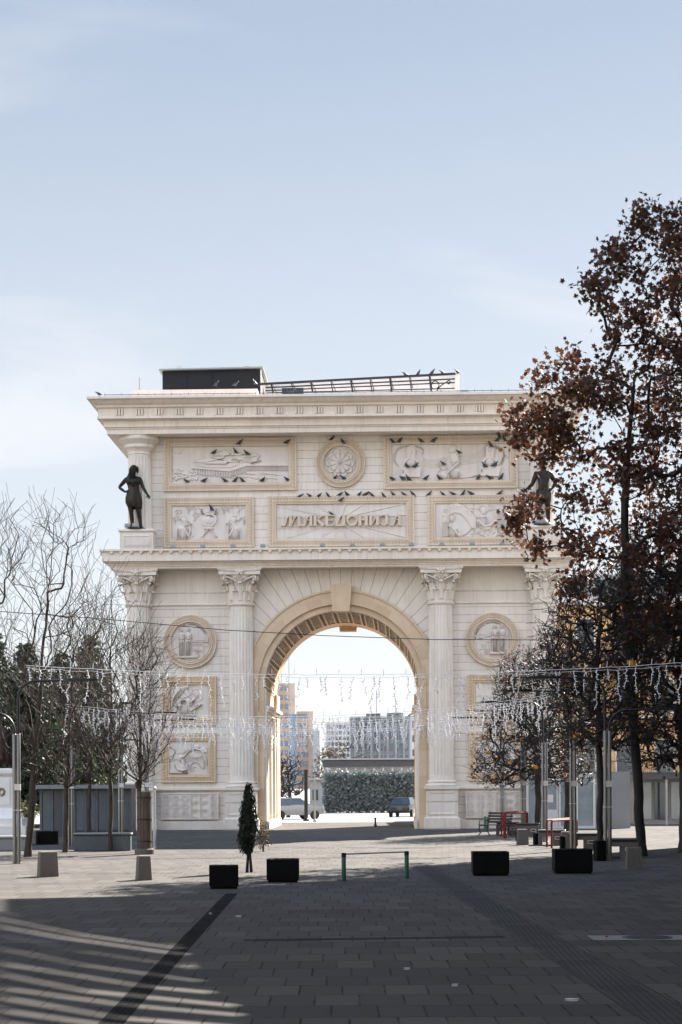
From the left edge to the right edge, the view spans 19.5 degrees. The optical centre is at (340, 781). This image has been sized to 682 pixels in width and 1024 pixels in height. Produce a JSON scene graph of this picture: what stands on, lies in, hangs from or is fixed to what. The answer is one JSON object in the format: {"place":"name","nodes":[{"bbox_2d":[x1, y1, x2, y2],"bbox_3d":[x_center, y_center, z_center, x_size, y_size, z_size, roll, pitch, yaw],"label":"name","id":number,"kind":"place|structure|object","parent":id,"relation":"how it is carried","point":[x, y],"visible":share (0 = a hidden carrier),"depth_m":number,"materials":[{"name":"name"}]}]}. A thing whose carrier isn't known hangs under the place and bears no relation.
{"place":"outdoors","nodes":[
{"label":"outdoors","id":0,"kind":"place"},
{"bbox_2d":[0,836,25,850],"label":"wall","id":1,"kind":"structure","parent":0,"point":[6,843],"depth_m":67.59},
{"bbox_2d":[116,734,325,776],"bbox_3d":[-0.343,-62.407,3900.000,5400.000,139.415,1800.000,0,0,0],"label":"hills","id":2,"kind":"structure","parent":0,"point":[320,762],"depth_m":3438.03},
{"bbox_2d":[34,788,414,823],"bbox_3d":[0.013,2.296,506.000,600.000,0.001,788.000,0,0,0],"label":"street","id":3,"kind":"structure","parent":0,"point":[357,817],"depth_m":126.38,"materials":[{"name":"stone"}]},
{"bbox_2d":[0,633,17,765],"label":"cedar tree","id":4,"kind":"object","parent":3,"relation":"on","point":[4,671],"visible":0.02,"depth_m":114.82,"materials":[{"name":"green plant"}]},
{"bbox_2d":[280,763,296,797],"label":"bare tree","id":5,"kind":"object","parent":3,"relation":"on","point":[282,789],"visible":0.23,"depth_m":134.75,"materials":[{"name":"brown plant"}]},
{"bbox_2d":[280,752,310,817],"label":"bare tree","id":6,"kind":"object","parent":3,"relation":"on","point":[288,789],"visible":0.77,"depth_m":127.78,"materials":[{"name":"brown plant"}]},
{"bbox_2d":[280,798,324,819],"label":"parked car","id":7,"kind":"object","parent":3,"relation":"on","point":[291,806],"visible":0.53,"depth_m":121.04,"materials":[{"name":"paint"}]},
{"bbox_2d":[303,770,308,820],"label":"street post","id":8,"kind":"object","parent":3,"relation":"on","point":[305,795],"visible":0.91,"depth_m":115.98,"materials":[{"name":"metal"}]},
{"bbox_2d":[313,779,316,821],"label":"street post","id":9,"kind":"object","parent":3,"relation":"on","point":[314,820],"visible":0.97,"depth_m":113.37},
{"bbox_2d":[310,745,347,778],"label":"bare tree","id":10,"kind":"object","parent":3,"relation":"on","point":[327,752],"visible":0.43,"depth_m":234.36,"materials":[{"name":"brown plant"}]},
{"bbox_2d":[319,737,370,767],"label":"bare tree","id":11,"kind":"object","parent":3,"relation":"on","point":[344,744],"visible":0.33,"depth_m":239.95,"materials":[{"name":"grey plant"}]},
{"bbox_2d":[389,797,414,816],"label":"parked car","id":12,"kind":"object","parent":3,"relation":"on","point":[401,805],"visible":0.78,"depth_m":127.07,"materials":[{"name":"paint"}]},
{"bbox_2d":[0,611,678,639],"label":"overhead wire","id":13,"kind":"object","parent":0,"point":[310,634],"visible":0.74,"depth_m":74.99,"materials":[{"name":"paint"}]},
{"bbox_2d":[0,822,681,1023],"bbox_3d":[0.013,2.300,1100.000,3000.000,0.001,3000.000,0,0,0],"label":"ground","id":14,"kind":"structure","parent":0,"point":[90,937],"depth_m":30.66,"materials":[{"name":"stone"}]},
{"bbox_2d":[0,768,33,843],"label":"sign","id":15,"kind":"object","parent":14,"relation":"on","point":[6,811],"visible":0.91,"depth_m":73.55,"materials":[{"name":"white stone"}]},
{"bbox_2d":[0,717,11,767],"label":"bronze statue","id":16,"kind":"object","parent":15,"relation":"on","point":[5,757],"visible":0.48,"depth_m":73.81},
{"bbox_2d":[0,483,44,731],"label":"bare tree","id":17,"kind":"object","parent":14,"relation":"on","point":[4,594],"visible":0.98,"depth_m":61.11,"materials":[{"name":"brown plant"}]},
{"bbox_2d":[16,800,39,825],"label":"shrub","id":18,"kind":"object","parent":14,"relation":"on","point":[25,807],"visible":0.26,"depth_m":99.14,"materials":[{"name":"green plant"}]},
{"bbox_2d":[0,642,85,817],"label":"cedar tree","id":19,"kind":"object","parent":14,"relation":"on","point":[25,782],"visible":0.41,"depth_m":103.36,"materials":[{"name":"green plant"}]},
{"bbox_2d":[36,831,57,844],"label":"planter box","id":20,"kind":"object","parent":14,"relation":"on","point":[46,837],"visible":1,"depth_m":74.39,"materials":[{"name":"black metal"}]},
{"bbox_2d":[37,851,58,876],"bbox_3d":[-7.224,2.030,49.005,0.470,0.620,0.380,0,0,-20],"label":"stone bollard","id":21,"kind":"object","parent":14,"relation":"on","point":[47,864],"visible":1,"depth_m":48.85,"materials":[{"name":"stone"}]},
{"bbox_2d":[0,678,98,863],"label":"lamp post","id":22,"kind":"object","parent":14,"relation":"on","point":[16,811],"visible":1,"depth_m":56.85,"materials":[{"name":"metal"}]},
{"bbox_2d":[0,487,129,856],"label":"bare tree","id":23,"kind":"object","parent":14,"relation":"on","point":[34,771],"visible":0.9,"depth_m":62.15,"materials":[{"name":"grey plant"}]},
{"bbox_2d":[3,587,142,852],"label":"bare tree","id":24,"kind":"object","parent":14,"relation":"on","point":[67,785],"visible":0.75,"depth_m":65.82,"materials":[{"name":"grey plant"}]},
{"bbox_2d":[16,702,130,844],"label":"lamp post","id":25,"kind":"object","parent":14,"relation":"on","point":[71,840],"visible":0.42,"depth_m":73.45,"materials":[{"name":"metal"}]},
{"bbox_2d":[43,652,117,784],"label":"cedar tree","id":26,"kind":"object","parent":14,"relation":"on","point":[95,781],"visible":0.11,"depth_m":107.63,"materials":[{"name":"green plant"}]},
{"bbox_2d":[36,784,135,835],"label":"panelled kiosk","id":27,"kind":"object","parent":14,"relation":"on","point":[52,809],"visible":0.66,"depth_m":86.00,"materials":[{"name":"metal"}]},
{"bbox_2d":[28,593,143,832],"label":"bare tree","id":28,"kind":"object","parent":14,"relation":"on","point":[89,778],"visible":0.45,"depth_m":75.14,"materials":[{"name":"brown plant"}]},
{"bbox_2d":[73,635,126,784],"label":"cedar tree","id":29,"kind":"object","parent":14,"relation":"on","point":[114,777],"visible":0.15,"depth_m":111.46,"materials":[{"name":"green plant"}]},
{"bbox_2d":[72,833,132,850],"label":"wall","id":30,"kind":"structure","parent":14,"relation":"on","point":[95,841],"depth_m":67.11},
{"bbox_2d":[48,557,176,850],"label":"bare tree","id":31,"kind":"object","parent":14,"relation":"on","point":[110,762],"visible":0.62,"depth_m":66.86,"materials":[{"name":"brown plant"}]},
{"bbox_2d":[73,712,175,832],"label":"lamp post","id":32,"kind":"object","parent":14,"relation":"on","point":[120,804],"visible":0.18,"depth_m":83.95,"materials":[{"name":"metal"}]},
{"bbox_2d":[90,615,192,796],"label":"bare tree","id":33,"kind":"object","parent":14,"relation":"on","point":[141,763],"visible":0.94,"depth_m":65.36,"materials":[{"name":"grey plant"}]},
{"bbox_2d":[135,855,151,879],"bbox_3d":[-4.663,2.036,46.991,0.330,0.580,0.360,0,0,-17],"label":"stone bollard","id":34,"kind":"object","parent":14,"relation":"on","point":[143,867],"visible":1,"depth_m":46.84,"materials":[{"name":"stone"}]},
{"bbox_2d":[135,792,154,854],"bbox_3d":[-6.311,1.335,63.890,0.640,2.000,0.640,0,0,0],"label":"tree guard","id":35,"kind":"object","parent":14,"relation":"on","point":[144,823],"visible":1,"depth_m":63.68,"materials":[{"name":"wood"}]},
{"bbox_2d":[104,718,195,791],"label":"lamp post","id":36,"kind":"object","parent":14,"relation":"on","point":[146,785],"visible":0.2,"depth_m":92.95,"materials":[{"name":"metal"}]},
{"bbox_2d":[152,787,156,848],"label":"white pole","id":37,"kind":"object","parent":14,"relation":"on","point":[154,817],"visible":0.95,"depth_m":68.82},
{"bbox_2d":[98,893,237,1023],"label":"tactile path","id":38,"kind":"structure","parent":14,"relation":"on","point":[122,1011],"depth_m":24.30,"materials":[{"name":"stone"}]},
{"bbox_2d":[209,865,237,888],"bbox_3d":[-2.540,2.046,43.114,0.630,0.536,0.600,0,0,-3],"label":"planter box","id":39,"kind":"object","parent":14,"relation":"on","point":[223,876],"visible":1,"depth_m":42.82,"materials":[{"name":"black metal"}]},
{"bbox_2d":[236,782,260,872],"bbox_3d":[-2.374,1.155,50.565,0.589,2.322,0.632,0,0,-38],"label":"cypress tree","id":40,"kind":"object","parent":14,"relation":"on","point":[248,831],"visible":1,"depth_m":50.47,"materials":[{"name":"green plant"}]},
{"bbox_2d":[255,819,272,851],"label":"shrub","id":41,"kind":"object","parent":14,"relation":"on","point":[260,839],"visible":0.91,"depth_m":65.64,"materials":[{"name":"brown plant"}]},
{"bbox_2d":[266,857,298,882],"bbox_3d":[-1.334,2.023,45.781,0.735,0.568,0.660,0,0,0],"label":"planter box","id":42,"kind":"object","parent":14,"relation":"on","point":[282,869],"visible":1,"depth_m":45.45,"materials":[{"name":"black metal"}]},
{"bbox_2d":[277,672,297,783],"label":"office tower","id":43,"kind":"structure","parent":14,"relation":"on","point":[292,696],"depth_m":700.00,"materials":[{"name":"concrete"}]},
{"bbox_2d":[289,714,296,787],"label":"stair tower","id":44,"kind":"structure","parent":14,"relation":"on","point":[294,737],"depth_m":680.00,"materials":[{"name":"blue glass"}]},
{"bbox_2d":[296,711,315,788],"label":"office block","id":45,"kind":"structure","parent":14,"relation":"on","point":[307,761],"depth_m":650.00,"materials":[{"name":"concrete"}]},
{"bbox_2d":[308,779,323,806],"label":"kiosk","id":46,"kind":"object","parent":14,"relation":"on","point":[319,793],"visible":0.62,"depth_m":150.00,"materials":[{"name":"grey paint"}]},
{"bbox_2d":[313,731,319,778],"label":"grey block","id":47,"kind":"structure","parent":14,"relation":"on","point":[315,748],"depth_m":640.00,"materials":[{"name":"paint"}]},
{"bbox_2d":[86,366,585,830],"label":"triumphal arch","id":48,"kind":"structure","parent":14,"relation":"on","point":[294,577],"depth_m":96.02,"materials":[{"name":"stone"}]},
{"bbox_2d":[118,465,150,528],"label":"bronze statue","id":49,"kind":"object","parent":48,"relation":"on","point":[134,483],"visible":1,"depth_m":95.31,"materials":[{"name":"metal"}]},
{"bbox_2d":[522,460,555,524],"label":"bronze statue","id":50,"kind":"object","parent":48,"relation":"on","point":[544,477],"visible":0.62,"depth_m":94.69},
{"bbox_2d":[325,722,349,757],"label":"apartment block","id":51,"kind":"structure","parent":14,"relation":"on","point":[340,729],"depth_m":820.00,"materials":[{"name":"paint"}]},
{"bbox_2d":[321,768,414,812],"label":"hedge","id":52,"kind":"object","parent":14,"relation":"on","point":[351,790],"visible":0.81,"depth_m":146.06,"materials":[{"name":"green plant"}]},
{"bbox_2d":[322,758,413,809],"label":"market hall","id":53,"kind":"structure","parent":14,"relation":"on","point":[373,764],"depth_m":157.10,"materials":[{"name":"grey paint"}]},
{"bbox_2d":[243,936,503,940],"bbox_3d":[0.496,2.293,29.084,3.844,0.001,0.320,0,0,-6],"label":"drain row","id":54,"kind":"object","parent":14,"relation":"on","point":[374,938],"visible":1,"depth_m":29.09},
{"bbox_2d":[341,851,408,880],"bbox_3d":[0.807,1.971,46.527,1.832,0.650,0.111,0,0,-30],"label":"barrier rail","id":55,"kind":"object","parent":14,"relation":"on","point":[406,861],"visible":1,"depth_m":46.54,"materials":[{"name":"metal"}]},
{"bbox_2d":[350,691,409,757],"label":"block","id":56,"kind":"structure","parent":14,"relation":"on","point":[387,750],"depth_m":559.92,"materials":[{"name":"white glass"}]},
{"bbox_2d":[408,714,413,757],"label":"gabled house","id":57,"kind":"structure","parent":14,"relation":"on","point":[411,741],"depth_m":420.00,"materials":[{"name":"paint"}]},
{"bbox_2d":[453,717,524,820],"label":"lamp post","id":58,"kind":"object","parent":14,"relation":"on","point":[502,799],"visible":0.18,"depth_m":92.55,"materials":[{"name":"metal"}]},
{"bbox_2d":[114,718,490,756],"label":"icicle light string","id":59,"kind":"object","parent":58,"relation":"hanging from","point":[328,735],"visible":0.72,"depth_m":92.19,"materials":[{"name":"white plastic"}]},
{"bbox_2d":[471,851,508,875],"bbox_3d":[3.623,1.971,48.369,0.875,0.619,0.700,0,0,0],"label":"planter box","id":60,"kind":"object","parent":14,"relation":"on","point":[489,863],"visible":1,"depth_m":48.02,"materials":[{"name":"black metal"}]},
{"bbox_2d":[478,811,512,835],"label":"park bench","id":61,"kind":"object","parent":14,"relation":"on","point":[508,820],"visible":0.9,"depth_m":83.78,"materials":[{"name":"paint"}]},
{"bbox_2d":[496,822,518,834],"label":"concrete bench","id":62,"kind":"object","parent":14,"relation":"on","point":[512,828],"visible":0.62,"depth_m":84.04,"materials":[{"name":"paint"}]},
{"bbox_2d":[501,811,523,836],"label":"hoop barrier","id":63,"kind":"object","parent":14,"relation":"on","point":[502,813],"visible":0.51,"depth_m":81.46,"materials":[{"name":"metal"}]},
{"bbox_2d":[503,811,526,837],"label":"hoop barrier","id":64,"kind":"object","parent":14,"relation":"on","point":[504,822],"visible":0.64,"depth_m":79.57,"materials":[{"name":"metal"}]},
{"bbox_2d":[467,710,565,822],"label":"lamp post","id":65,"kind":"object","parent":14,"relation":"on","point":[523,788],"visible":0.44,"depth_m":83.55,"materials":[{"name":"metal"}]},
{"bbox_2d":[93,713,516,755],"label":"icicle light string","id":66,"kind":"object","parent":65,"relation":"hanging from","point":[378,725],"visible":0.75,"depth_m":83.60,"materials":[{"name":"white plastic"}]},
{"bbox_2d":[505,812,528,838],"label":"hoop barrier","id":67,"kind":"object","parent":14,"relation":"on","point":[506,814],"visible":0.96,"depth_m":79.83,"materials":[{"name":"metal"}]},
{"bbox_2d":[516,829,528,844],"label":"stone bollard","id":68,"kind":"object","parent":14,"relation":"on","point":[522,837],"visible":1,"depth_m":70.88,"materials":[{"name":"stone"}]},
{"bbox_2d":[516,823,539,836],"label":"concrete bench","id":69,"kind":"object","parent":14,"relation":"on","point":[531,828],"visible":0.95,"depth_m":81.27,"materials":[{"name":"paint"}]},
{"bbox_2d":[463,641,595,828],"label":"plane tree","id":70,"kind":"object","parent":14,"relation":"on","point":[532,740],"visible":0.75,"depth_m":82.59,"materials":[{"name":"brown plant"}]},
{"bbox_2d":[409,864,650,1023],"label":"paving seam","id":71,"kind":"object","parent":14,"relation":"on","point":[549,957],"visible":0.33,"depth_m":25.20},
{"bbox_2d":[533,833,537,844],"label":"litter bin","id":72,"kind":"object","parent":14,"relation":"on","point":[535,838],"visible":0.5,"depth_m":71.24,"materials":[{"name":"black metal"}]},
{"bbox_2d":[481,701,594,841],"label":"lamp post","id":73,"kind":"object","parent":14,"relation":"on","point":[545,784],"visible":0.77,"depth_m":74.45,"materials":[{"name":"metal"}]},
{"bbox_2d":[78,703,534,754],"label":"icicle light string","id":74,"kind":"object","parent":73,"relation":"hanging from","point":[384,719],"visible":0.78,"depth_m":74.49,"materials":[{"name":"white plastic"}]},
{"bbox_2d":[409,863,681,1023],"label":"tactile path","id":75,"kind":"structure","parent":14,"relation":"on","point":[649,1005],"depth_m":25.35,"materials":[{"name":"stone"}]},
{"bbox_2d":[538,829,565,845],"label":"concrete bench","id":76,"kind":"object","parent":14,"relation":"on","point":[556,835],"visible":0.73,"depth_m":70.26,"materials":[{"name":"paint"}]},
{"bbox_2d":[428,863,681,1006],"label":"paving seam","id":77,"kind":"object","parent":14,"relation":"on","point":[574,946],"visible":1,"depth_m":26.81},
{"bbox_2d":[546,818,569,846],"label":"hoop barrier","id":78,"kind":"object","parent":14,"relation":"on","point":[547,820],"visible":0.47,"depth_m":68.40,"materials":[{"name":"metal"}]},
{"bbox_2d":[508,623,615,831],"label":"plane tree","id":79,"kind":"object","parent":14,"relation":"on","point":[567,809],"visible":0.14,"depth_m":87.57,"materials":[{"name":"brown plant"}]},
{"bbox_2d":[500,689,625,847],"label":"lamp post","id":80,"kind":"object","parent":14,"relation":"on","point":[573,799],"visible":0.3,"depth_m":65.15,"materials":[{"name":"metal"}]},
{"bbox_2d":[63,692,548,752],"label":"icicle light string","id":81,"kind":"object","parent":80,"relation":"hanging from","point":[402,715],"visible":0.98,"depth_m":65.19,"materials":[{"name":"white plastic"}]},
{"bbox_2d":[560,836,565,847],"bbox_3d":[7.153,2.011,64.233,0.160,0.500,0.150,0,0,-17],"label":"litter bin","id":82,"kind":"object","parent":14,"relation":"on","point":[562,841],"visible":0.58,"depth_m":64.17,"materials":[{"name":"black metal"}]},
{"bbox_2d":[550,819,577,847],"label":"hoop barrier","id":83,"kind":"object","parent":14,"relation":"on","point":[552,821],"visible":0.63,"depth_m":67.33,"materials":[{"name":"metal"}]},
{"bbox_2d":[561,831,569,847],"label":"stone bollard","id":84,"kind":"object","parent":14,"relation":"on","point":[565,834],"visible":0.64,"depth_m":65.77,"materials":[{"name":"stone"}]},
{"bbox_2d":[552,848,592,873],"bbox_3d":[5.723,1.950,49.262,0.930,0.638,0.720,0,0,0],"label":"planter box","id":85,"kind":"object","parent":14,"relation":"on","point":[572,860],"visible":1,"depth_m":48.90,"materials":[{"name":"black metal"}]},
{"bbox_2d":[526,771,629,828],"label":"entrance vestibule","id":86,"kind":"object","parent":14,"relation":"on","point":[586,806],"visible":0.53,"depth_m":94.69,"materials":[{"name":"glass"}]},
{"bbox_2d":[544,779,557,825],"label":"door","id":87,"kind":"structure","parent":86,"relation":"in","point":[552,792],"depth_m":94.75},
{"bbox_2d":[568,832,596,848],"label":"concrete bench","id":88,"kind":"object","parent":14,"relation":"on","point":[588,838],"visible":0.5,"depth_m":65.27,"materials":[{"name":"paint"}]},
{"bbox_2d":[494,191,681,855],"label":"plane tree","id":89,"kind":"object","parent":14,"relation":"on","point":[549,427],"visible":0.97,"depth_m":59.77,"materials":[{"name":"brown plant"}]},
{"bbox_2d":[593,840,605,860],"bbox_3d":[7.355,1.970,56.548,0.300,0.580,0.276,0,0,-17],"label":"litter bin","id":90,"kind":"object","parent":14,"relation":"on","point":[599,850],"visible":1,"depth_m":56.42,"materials":[{"name":"black metal"}]},
{"bbox_2d":[524,676,680,860],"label":"lamp post","id":91,"kind":"object","parent":14,"relation":"on","point":[606,784],"visible":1,"depth_m":56.85,"materials":[{"name":"metal"}]},
{"bbox_2d":[26,657,681,715],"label":"icicle light string","id":92,"kind":"object","parent":91,"relation":"hanging from","point":[418,703],"visible":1,"depth_m":56.90,"materials":[{"name":"white plastic"}]},
{"bbox_2d":[526,562,681,839],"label":"plane tree","id":93,"kind":"object","parent":14,"relation":"on","point":[597,652],"visible":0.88,"depth_m":59.03,"materials":[{"name":"brown plant"}]},
{"bbox_2d":[556,574,681,774],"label":"apartment house","id":94,"kind":"structure","parent":14,"relation":"on","point":[618,766],"depth_m":117.94,"materials":[{"name":"paint"}]},
{"bbox_2d":[575,618,594,652],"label":"window","id":95,"kind":"structure","parent":94,"relation":"in","point":[581,633],"depth_m":117.92,"materials":[{"name":"grey glass"}]},
{"bbox_2d":[576,739,595,771],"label":"window","id":96,"kind":"structure","parent":94,"relation":"in","point":[578,760],"depth_m":117.92,"materials":[{"name":"grey glass"}]},
{"bbox_2d":[615,739,631,771],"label":"window","id":97,"kind":"structure","parent":94,"relation":"in","point":[619,766],"depth_m":117.92,"materials":[{"name":"grey glass"}]},
{"bbox_2d":[654,678,673,712],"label":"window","id":98,"kind":"structure","parent":94,"relation":"in","point":[669,678],"depth_m":117.92,"materials":[{"name":"grey glass"}]},
{"bbox_2d":[654,739,674,771],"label":"window","id":99,"kind":"structure","parent":94,"relation":"in","point":[672,770],"depth_m":117.92,"materials":[{"name":"grey glass"}]},
{"bbox_2d":[602,838,638,858],"bbox_3d":[8.270,1.970,58.884,1.040,0.570,1.366,0,0,7],"label":"concrete bench","id":100,"kind":"object","parent":14,"relation":"on","point":[622,844],"visible":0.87,"depth_m":58.24,"materials":[{"name":"paint"}]},
{"bbox_2d":[583,218,681,664],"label":"plane tree","id":101,"kind":"object","parent":14,"relation":"on","point":[651,503],"visible":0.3,"depth_m":66.04,"materials":[{"name":"brown plant"}]},
{"bbox_2d":[625,847,642,869],"bbox_3d":[7.545,1.974,51.266,0.410,0.570,0.360,0,0,0],"label":"stone bollard","id":102,"kind":"object","parent":14,"relation":"on","point":[633,859],"visible":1,"depth_m":51.10,"materials":[{"name":"stone"}]},
{"bbox_2d":[588,935,681,940],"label":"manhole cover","id":103,"kind":"object","parent":14,"relation":"on","point":[631,937],"visible":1,"depth_m":28.74,"materials":[{"name":"metal"}]},
{"bbox_2d":[601,548,681,851],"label":"plane tree","id":104,"kind":"object","parent":14,"relation":"on","point":[668,756],"visible":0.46,"depth_m":62.11,"materials":[{"name":"brown plant"}]},
{"bbox_2d":[630,775,679,824],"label":"shop pavilion","id":105,"kind":"structure","parent":14,"relation":"on","point":[661,805],"depth_m":102.95,"materials":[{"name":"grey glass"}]},
{"bbox_2d":[643,782,651,818],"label":"shop window","id":106,"kind":"structure","parent":105,"relation":"in","point":[647,807],"depth_m":102.95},
{"bbox_2d":[655,782,664,818],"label":"shop window","id":107,"kind":"structure","parent":105,"relation":"in","point":[659,786],"depth_m":102.95,"materials":[{"name":"grey glass"}]},
{"bbox_2d":[671,782,679,818],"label":"shop window","id":108,"kind":"structure","parent":105,"relation":"in","point":[675,802],"depth_m":102.95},
{"bbox_2d":[0,0,681,750],"label":"sky","id":109,"kind":"structure","parent":0,"point":[297,190],"materials":[{"name":"blue"}]},
{"bbox_2d":[565,998,578,1000],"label":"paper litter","id":110,"kind":"object","parent":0,"point":[571,999],"visible":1,"depth_m":20.67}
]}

